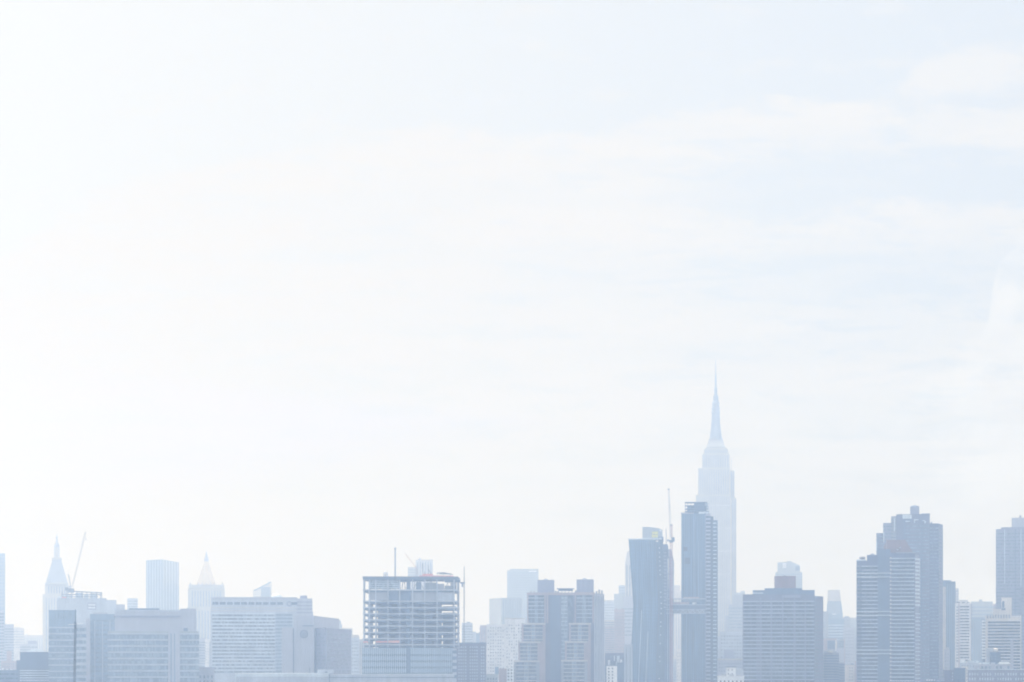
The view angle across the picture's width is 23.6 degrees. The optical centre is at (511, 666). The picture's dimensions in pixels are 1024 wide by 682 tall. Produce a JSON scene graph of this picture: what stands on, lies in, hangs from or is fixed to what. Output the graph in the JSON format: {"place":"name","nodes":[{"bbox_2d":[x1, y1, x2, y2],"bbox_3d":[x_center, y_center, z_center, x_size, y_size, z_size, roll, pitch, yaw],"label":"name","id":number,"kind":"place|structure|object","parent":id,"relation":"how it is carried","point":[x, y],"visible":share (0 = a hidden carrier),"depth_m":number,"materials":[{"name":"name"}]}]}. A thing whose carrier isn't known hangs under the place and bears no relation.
{"place":"outdoors","nodes":[
{"label":"outdoors","id":0,"kind":"place"},
{"bbox_3d":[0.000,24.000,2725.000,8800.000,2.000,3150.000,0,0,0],"label":"ground","id":1,"kind":"structure","parent":0,"visible":0},
{"bbox_2d":[0,610,3,668],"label":"apartment tower","id":2,"kind":"structure","parent":1,"relation":"on","point":[1,635],"depth_m":2602.04,"materials":[{"name":"white glass"}]},
{"bbox_2d":[0,553,4,623],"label":"glass tower","id":3,"kind":"structure","parent":1,"relation":"on","point":[2,581],"depth_m":3302.87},
{"bbox_2d":[1,651,15,669],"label":"apartment building","id":4,"kind":"structure","parent":1,"relation":"on","point":[9,664],"depth_m":2350.36,"materials":[{"name":"grey brick"}]},
{"bbox_2d":[4,624,13,660],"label":"apartment building","id":5,"kind":"structure","parent":1,"relation":"on","point":[8,637],"depth_m":2799.99,"materials":[{"name":"white glass"}]},
{"bbox_2d":[0,668,17,681],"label":"building","id":6,"kind":"structure","parent":1,"relation":"on","point":[7,675],"depth_m":1750.58,"materials":[{"name":"stone"}]},
{"bbox_2d":[14,627,23,660],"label":"office building","id":7,"kind":"structure","parent":1,"relation":"on","point":[18,636],"depth_m":3699.65,"materials":[{"name":"stone"}]},
{"bbox_2d":[20,641,37,651],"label":"apartment building","id":8,"kind":"structure","parent":1,"relation":"on","point":[30,645],"depth_m":2999.84,"materials":[{"name":"white glass"}]},
{"bbox_2d":[16,652,48,681],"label":"building","id":9,"kind":"structure","parent":1,"relation":"on","point":[32,666],"depth_m":1850.01,"materials":[{"name":"metal"}]},
{"bbox_2d":[24,634,42,649],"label":"office building","id":10,"kind":"structure","parent":1,"relation":"on","point":[37,638],"depth_m":4101.08,"materials":[{"name":"stone"}]},
{"bbox_2d":[27,649,44,651],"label":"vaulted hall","id":11,"kind":"structure","parent":1,"relation":"on","point":[35,650],"depth_m":2500.04,"materials":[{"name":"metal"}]},
{"bbox_2d":[43,535,70,651],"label":"clock tower","id":12,"kind":"structure","parent":1,"relation":"on","point":[56,583],"depth_m":3539.40,"materials":[{"name":"stone"}]},
{"bbox_2d":[48,610,89,681],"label":"glass office building","id":13,"kind":"structure","parent":1,"relation":"on","point":[61,646],"depth_m":1798.31,"materials":[{"name":"glass"}]},
{"bbox_2d":[57,590,124,624],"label":"hospital building","id":14,"kind":"structure","parent":1,"relation":"on","point":[86,606],"depth_m":2300.39,"materials":[{"name":"concrete"}]},
{"bbox_2d":[65,532,85,592],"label":"crane","id":15,"kind":"object","parent":14,"relation":"on","point":[69,589],"visible":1,"depth_m":2311.43,"materials":[{"name":"metal"}]},
{"bbox_2d":[90,612,114,681],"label":"office building","id":16,"kind":"structure","parent":1,"relation":"on","point":[102,624],"depth_m":1840.04,"materials":[{"name":"blue glass"}]},
{"bbox_2d":[127,598,137,609],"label":"apartment tower","id":17,"kind":"structure","parent":1,"relation":"on","point":[132,602],"depth_m":3099.97,"materials":[{"name":"concrete"}]},
{"bbox_2d":[108,608,198,681],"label":"laboratory building","id":18,"kind":"structure","parent":1,"relation":"on","point":[151,645],"depth_m":1750.21,"materials":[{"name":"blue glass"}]},
{"bbox_2d":[146,559,178,609],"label":"glass tower","id":19,"kind":"structure","parent":1,"relation":"on","point":[162,584],"depth_m":3323.09,"materials":[{"name":"metal"}]},
{"bbox_2d":[199,638,204,666],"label":"apartment building","id":20,"kind":"structure","parent":1,"relation":"on","point":[201,652],"depth_m":2499.92,"materials":[{"name":"white glass"}]},
{"bbox_2d":[187,550,224,641],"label":"gold roofed tower","id":21,"kind":"structure","parent":1,"relation":"on","point":[203,590],"depth_m":3461.14,"materials":[{"name":"stone"}]},
{"bbox_2d":[199,667,214,681],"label":"building","id":22,"kind":"structure","parent":1,"relation":"on","point":[206,674],"depth_m":1780.09,"materials":[{"name":"blue glass"}]},
{"bbox_2d":[205,639,210,666],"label":"apartment building","id":23,"kind":"structure","parent":1,"relation":"on","point":[207,653],"depth_m":2900.01,"materials":[{"name":"beige brick"}]},
{"bbox_2d":[211,596,312,681],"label":"hospital building","id":24,"kind":"structure","parent":1,"relation":"on","point":[246,634],"depth_m":2098.89,"materials":[{"name":"concrete"}]},
{"bbox_2d":[253,580,270,596],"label":"glass tower","id":25,"kind":"structure","parent":1,"relation":"on","point":[265,591],"depth_m":3300.99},
{"bbox_2d":[282,616,350,673],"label":"hospital building","id":26,"kind":"structure","parent":1,"relation":"on","point":[312,644],"depth_m":1820.00,"materials":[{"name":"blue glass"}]},
{"bbox_2d":[328,660,348,671],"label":"window","id":27,"kind":"structure","parent":26,"relation":"in","point":[338,660],"depth_m":1874.49,"materials":[{"name":"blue glass"}]},
{"bbox_2d":[235,670,453,681],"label":"warehouse","id":28,"kind":"structure","parent":1,"relation":"on","point":[322,676],"depth_m":1500.07,"materials":[{"name":"concrete"}]},
{"bbox_2d":[339,620,352,636],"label":"apartment building","id":29,"kind":"structure","parent":1,"relation":"on","point":[340,626],"depth_m":2500.33,"materials":[{"name":"stone"}]},
{"bbox_2d":[351,635,367,673],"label":"apartment building","id":30,"kind":"structure","parent":1,"relation":"on","point":[356,653],"depth_m":2350.01,"materials":[{"name":"concrete"}]},
{"bbox_2d":[394,547,395,575],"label":"smoke stack","id":31,"kind":"object","parent":1,"relation":"on","point":[395,561],"visible":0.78,"depth_m":2299.36,"materials":[{"name":"grey metal"}]},
{"bbox_2d":[362,563,459,681],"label":"unfinished building","id":32,"kind":"structure","parent":1,"relation":"on","point":[411,628],"depth_m":1720.57,"materials":[{"name":"concrete"}]},
{"bbox_2d":[405,554,417,575],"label":"crane","id":33,"kind":"object","parent":32,"relation":"on","point":[416,571],"visible":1,"depth_m":1744.15,"materials":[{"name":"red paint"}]},
{"bbox_2d":[408,558,432,588],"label":"office tower","id":34,"kind":"structure","parent":1,"relation":"on","point":[419,562],"depth_m":3200.25,"materials":[{"name":"stone"}]},
{"bbox_2d":[460,566,464,681],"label":"hoist mast","id":35,"kind":"object","parent":1,"relation":"on","point":[462,583],"visible":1,"depth_m":1715.56,"materials":[{"name":"metal"}]},
{"bbox_2d":[456,642,485,681],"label":"brick building","id":36,"kind":"structure","parent":1,"relation":"on","point":[475,662],"depth_m":1850.01,"materials":[{"name":"brick"}]},
{"bbox_2d":[462,622,479,642],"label":"apartment building","id":37,"kind":"structure","parent":1,"relation":"on","point":[471,636],"depth_m":2699.98,"materials":[{"name":"concrete"}]},
{"bbox_2d":[479,625,485,642],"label":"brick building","id":38,"kind":"structure","parent":1,"relation":"on","point":[482,632],"depth_m":2499.99,"materials":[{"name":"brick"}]},
{"bbox_2d":[486,667,498,681],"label":"building","id":39,"kind":"structure","parent":1,"relation":"on","point":[491,677],"depth_m":1700.00,"materials":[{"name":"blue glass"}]},
{"bbox_2d":[489,598,521,623],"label":"office building","id":40,"kind":"structure","parent":1,"relation":"on","point":[501,610],"depth_m":2707.14,"materials":[{"name":"white glass"}]},
{"bbox_2d":[486,618,525,681],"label":"apartment building","id":41,"kind":"structure","parent":1,"relation":"on","point":[502,640],"depth_m":2049.99,"materials":[{"name":"grey concrete"}]},
{"bbox_2d":[499,668,512,681],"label":"building","id":42,"kind":"structure","parent":1,"relation":"on","point":[505,674],"depth_m":1721.49,"materials":[{"name":"pink brick"}]},
{"bbox_2d":[507,569,538,622],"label":"office tower","id":43,"kind":"structure","parent":1,"relation":"on","point":[521,583],"depth_m":3299.98,"materials":[{"name":"white glass"}]},
{"bbox_2d":[514,578,603,681],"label":"apartment tower","id":44,"kind":"structure","parent":1,"relation":"on","point":[562,637],"depth_m":1899.19,"materials":[{"name":"grey concrete"}]},
{"bbox_2d":[604,620,613,681],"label":"apartment building","id":45,"kind":"structure","parent":1,"relation":"on","point":[608,636],"depth_m":2547.05,"materials":[{"name":"stone"}]},
{"bbox_2d":[604,600,613,619],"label":"office tower","id":46,"kind":"structure","parent":1,"relation":"on","point":[608,609],"depth_m":3299.93,"materials":[{"name":"concrete"}]},
{"bbox_2d":[606,666,616,681],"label":"white building","id":47,"kind":"structure","parent":1,"relation":"on","point":[611,673],"depth_m":1699.98,"materials":[{"name":"brick"}]},
{"bbox_2d":[605,653,623,681],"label":"building","id":48,"kind":"structure","parent":1,"relation":"on","point":[614,659],"depth_m":2007.75,"materials":[{"name":"blue brick"}]},
{"bbox_2d":[614,608,624,652],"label":"apartment building","id":49,"kind":"structure","parent":1,"relation":"on","point":[619,628],"depth_m":2449.99,"materials":[{"name":"pink brick"}]},
{"bbox_2d":[614,585,624,608],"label":"office tower","id":50,"kind":"structure","parent":1,"relation":"on","point":[618,601],"depth_m":3150.21,"materials":[{"name":"white glass"}]},
{"bbox_2d":[623,596,632,643],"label":"apartment building","id":51,"kind":"structure","parent":1,"relation":"on","point":[628,604],"depth_m":2599.99,"materials":[{"name":"grey glass"}]},
{"bbox_2d":[624,644,632,681],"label":"apartment building","id":52,"kind":"structure","parent":1,"relation":"on","point":[628,662],"depth_m":1949.95,"materials":[{"name":"concrete"}]},
{"bbox_2d":[625,551,632,595],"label":"office tower","id":53,"kind":"structure","parent":1,"relation":"on","point":[628,586],"depth_m":2900.00,"materials":[{"name":"stone"}]},
{"bbox_2d":[628,527,673,681],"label":"glass tower","id":54,"kind":"structure","parent":1,"relation":"on","point":[650,558],"depth_m":2080.04,"materials":[{"name":"glass"}]},
{"bbox_2d":[666,597,705,613],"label":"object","id":55,"kind":"structure","parent":54,"relation":"attached to","point":[686,607],"depth_m":2072.73,"materials":[{"name":"concrete"}]},
{"bbox_2d":[667,489,674,681],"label":"tower crane","id":56,"kind":"object","parent":1,"relation":"on","point":[672,540],"visible":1,"depth_m":2068.91,"materials":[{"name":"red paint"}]},
{"bbox_2d":[673,585,680,658],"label":"office tower","id":57,"kind":"structure","parent":1,"relation":"on","point":[677,627],"depth_m":3499.98,"materials":[{"name":"stone"}]},
{"bbox_2d":[673,649,680,681],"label":"apartment building","id":58,"kind":"structure","parent":1,"relation":"on","point":[677,670],"depth_m":2449.99,"materials":[{"name":"concrete"}]},
{"bbox_2d":[681,502,717,681],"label":"glass tower","id":59,"kind":"structure","parent":1,"relation":"on","point":[699,579],"depth_m":2110.49,"materials":[{"name":"glass"}]},
{"bbox_2d":[696,360,735,635],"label":"skyscraper","id":60,"kind":"structure","parent":1,"relation":"on","point":[715,483],"depth_m":3359.61,"materials":[{"name":"stone"}]},
{"bbox_2d":[717,659,742,681],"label":"brick building","id":61,"kind":"structure","parent":1,"relation":"on","point":[722,664],"depth_m":2100.32,"materials":[{"name":"brick"}]},
{"bbox_2d":[718,632,742,658],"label":"apartment building","id":62,"kind":"structure","parent":1,"relation":"on","point":[730,645],"depth_m":2349.64,"materials":[{"name":"concrete"}]},
{"bbox_2d":[717,674,743,681],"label":"building","id":63,"kind":"structure","parent":1,"relation":"on","point":[729,678],"depth_m":1649.98,"materials":[{"name":"grey stone"}]},
{"bbox_2d":[725,595,742,631],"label":"office tower","id":64,"kind":"structure","parent":1,"relation":"on","point":[734,620],"depth_m":2850.04,"materials":[{"name":"grey stone"}]},
{"bbox_2d":[726,666,743,675],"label":"white building","id":65,"kind":"structure","parent":1,"relation":"on","point":[731,670],"depth_m":1750.14,"materials":[{"name":"stone"}]},
{"bbox_2d":[734,591,744,603],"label":"office building","id":66,"kind":"structure","parent":1,"relation":"on","point":[741,593],"depth_m":3299.90,"materials":[{"name":"grey glass"}]},
{"bbox_2d":[743,575,822,681],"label":"apartment tower","id":67,"kind":"structure","parent":1,"relation":"on","point":[783,630],"depth_m":1950.42,"materials":[{"name":"grey concrete"}]},
{"bbox_2d":[775,561,801,587],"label":"glass tower","id":68,"kind":"structure","parent":1,"relation":"on","point":[788,568],"depth_m":3101.18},
{"bbox_2d":[823,611,827,640],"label":"apartment building","id":69,"kind":"structure","parent":1,"relation":"on","point":[825,624],"depth_m":2699.94,"materials":[{"name":"grey stone"}]},
{"bbox_2d":[823,651,844,681],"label":"office building","id":70,"kind":"structure","parent":1,"relation":"on","point":[834,669],"depth_m":1980.15,"materials":[{"name":"blue stone"}]},
{"bbox_2d":[823,638,844,681],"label":"brick building","id":71,"kind":"structure","parent":1,"relation":"on","point":[837,646],"depth_m":2299.92,"materials":[{"name":"grey stone"}]},
{"bbox_2d":[827,590,842,618],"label":"office tower","id":72,"kind":"structure","parent":1,"relation":"on","point":[834,607],"depth_m":3101.18,"materials":[{"name":"blue glass"}]},
{"bbox_2d":[828,619,843,640],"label":"office building","id":73,"kind":"structure","parent":1,"relation":"on","point":[835,628],"depth_m":2749.88,"materials":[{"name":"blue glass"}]},
{"bbox_2d":[842,616,849,626],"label":"office building","id":74,"kind":"structure","parent":1,"relation":"on","point":[846,621],"depth_m":2850.07,"materials":[{"name":"grey stone"}]},
{"bbox_2d":[843,627,855,664],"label":"apartment building","id":75,"kind":"structure","parent":1,"relation":"on","point":[848,634],"depth_m":2450.08,"materials":[{"name":"blue glass"}]},
{"bbox_2d":[845,661,855,681],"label":"building","id":76,"kind":"structure","parent":1,"relation":"on","point":[850,672],"depth_m":2049.96,"materials":[{"name":"blue brick"}]},
{"bbox_2d":[850,618,855,664],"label":"office building","id":77,"kind":"structure","parent":1,"relation":"on","point":[852,622],"depth_m":3399.88,"materials":[{"name":"blue glass"}]},
{"bbox_2d":[856,539,919,681],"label":"balcony tower","id":78,"kind":"structure","parent":1,"relation":"on","point":[887,610],"depth_m":1850.01,"materials":[{"name":"brick"}]},
{"bbox_2d":[876,505,942,681],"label":"apartment tower","id":79,"kind":"structure","parent":1,"relation":"on","point":[921,535],"depth_m":2050.20,"materials":[{"name":"blue brick"}]},
{"bbox_2d":[921,679,944,681],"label":"building","id":80,"kind":"structure","parent":1,"relation":"on","point":[932,680],"depth_m":1600.40,"materials":[{"name":"stone"}]},
{"bbox_2d":[943,647,949,680],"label":"apartment building","id":81,"kind":"structure","parent":1,"relation":"on","point":[947,658],"depth_m":2000.02,"materials":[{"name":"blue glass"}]},
{"bbox_2d":[943,580,955,669],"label":"office tower","id":82,"kind":"structure","parent":1,"relation":"on","point":[949,594],"depth_m":2299.81,"materials":[{"name":"blue glass"}]},
{"bbox_2d":[944,668,964,681],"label":"building","id":83,"kind":"structure","parent":1,"relation":"on","point":[956,675],"depth_m":1620.40,"materials":[{"name":"stone"}]},
{"bbox_2d":[956,588,958,602],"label":"apartment building","id":84,"kind":"structure","parent":1,"relation":"on","point":[957,594],"depth_m":2899.86,"materials":[{"name":"stone"}]},
{"bbox_2d":[955,600,971,667],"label":"apartment tower","id":85,"kind":"structure","parent":1,"relation":"on","point":[963,629],"depth_m":2250.04,"materials":[{"name":"grey concrete"}]},
{"bbox_2d":[960,659,982,681],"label":"building","id":86,"kind":"structure","parent":1,"relation":"on","point":[964,664],"depth_m":1805.51,"materials":[{"name":"concrete"}]},
{"bbox_2d":[972,617,983,662],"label":"office building","id":87,"kind":"structure","parent":1,"relation":"on","point":[977,637],"depth_m":2499.82,"materials":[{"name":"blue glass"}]},
{"bbox_2d":[971,599,992,618],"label":"office building","id":88,"kind":"structure","parent":1,"relation":"on","point":[980,608],"depth_m":2900.01,"materials":[{"name":"grey glass"}]},
{"bbox_2d":[986,648,1000,663],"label":"brick building","id":89,"kind":"structure","parent":1,"relation":"on","point":[993,655],"depth_m":1700.36,"materials":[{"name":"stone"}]},
{"bbox_2d":[967,662,1023,681],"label":"warehouse","id":90,"kind":"structure","parent":1,"relation":"on","point":[998,672],"depth_m":1480.90,"materials":[{"name":"metal"}]},
{"bbox_2d":[982,597,1020,668],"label":"apartment building","id":91,"kind":"structure","parent":1,"relation":"on","point":[1001,629],"depth_m":1949.88,"materials":[{"name":"blue brick"}]},
{"bbox_2d":[996,515,1023,615],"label":"apartment tower","id":92,"kind":"structure","parent":1,"relation":"on","point":[1009,561],"depth_m":2150.66,"materials":[{"name":"blue glass"}]},
{"bbox_2d":[1021,587,1023,668],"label":"apartment tower","id":93,"kind":"structure","parent":1,"relation":"on","point":[1022,627],"depth_m":1900.90,"materials":[{"name":"blue glass"}]}
]}

